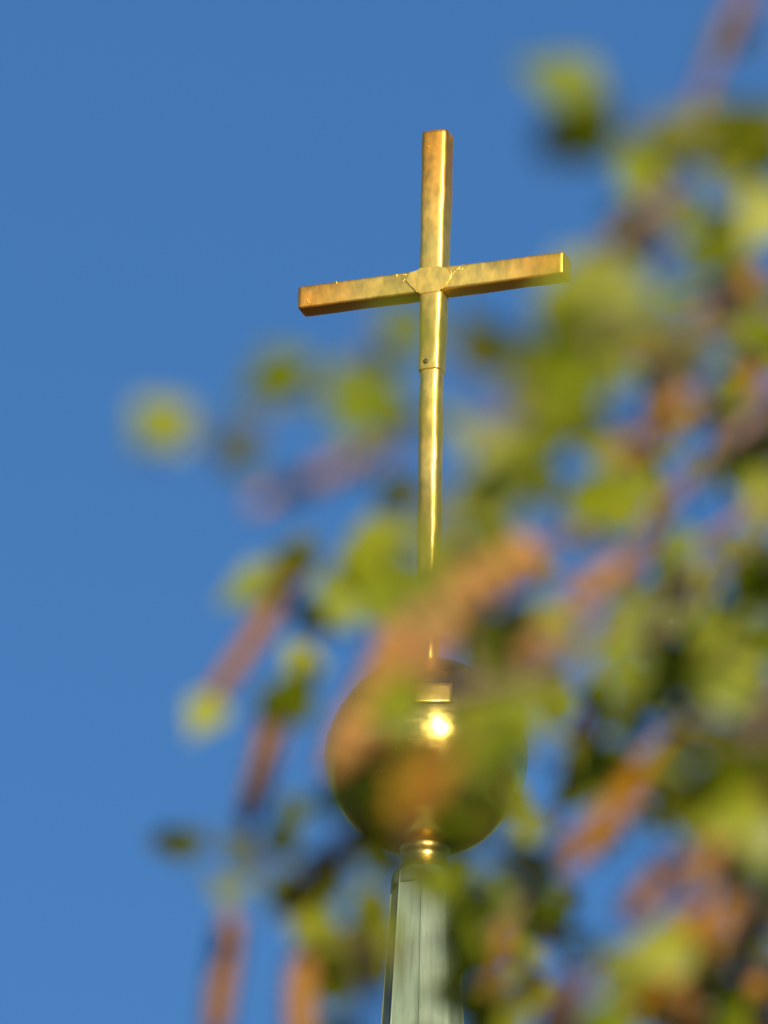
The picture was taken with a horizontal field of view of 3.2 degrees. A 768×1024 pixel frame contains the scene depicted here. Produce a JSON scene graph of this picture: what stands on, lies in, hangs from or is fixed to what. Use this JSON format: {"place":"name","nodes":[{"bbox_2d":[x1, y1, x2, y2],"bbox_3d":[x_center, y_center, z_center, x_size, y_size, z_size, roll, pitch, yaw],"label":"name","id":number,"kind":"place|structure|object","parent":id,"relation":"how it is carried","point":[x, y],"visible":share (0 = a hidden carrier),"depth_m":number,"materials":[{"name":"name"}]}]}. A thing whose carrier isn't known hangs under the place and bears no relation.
{"place":"outdoors","nodes":[
{"label":"outdoors","id":0,"kind":"place"},
{"bbox_2d":[0,0,767,1023],"label":"sky","id":1,"kind":"structure","parent":0,"point":[174,173],"materials":[{"name":"blue"}]},
{"label":"ground","id":2,"kind":"structure","parent":0,"visible":0},
{"bbox_2d":[381,876,461,1023],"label":"church steeple","id":3,"kind":"object","parent":2,"relation":"on","point":[408,1010],"visible":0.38,"depth_m":48.86,"materials":[{"name":"green metal"}]},
{"bbox_2d":[298,129,565,854],"bbox_3d":[0.167,-0.025,49.663,0.824,2.894,0.719,9,-24,-19],"label":"cross","id":4,"kind":"object","parent":3,"relation":"on","point":[434,283],"visible":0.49,"depth_m":49.91,"materials":[{"name":"metal"}]},
{"bbox_2d":[128,0,767,1023],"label":"birch tree","id":5,"kind":"object","parent":2,"relation":"on","point":[574,362],"visible":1,"depth_m":4.50,"materials":[{"name":"green plant"}]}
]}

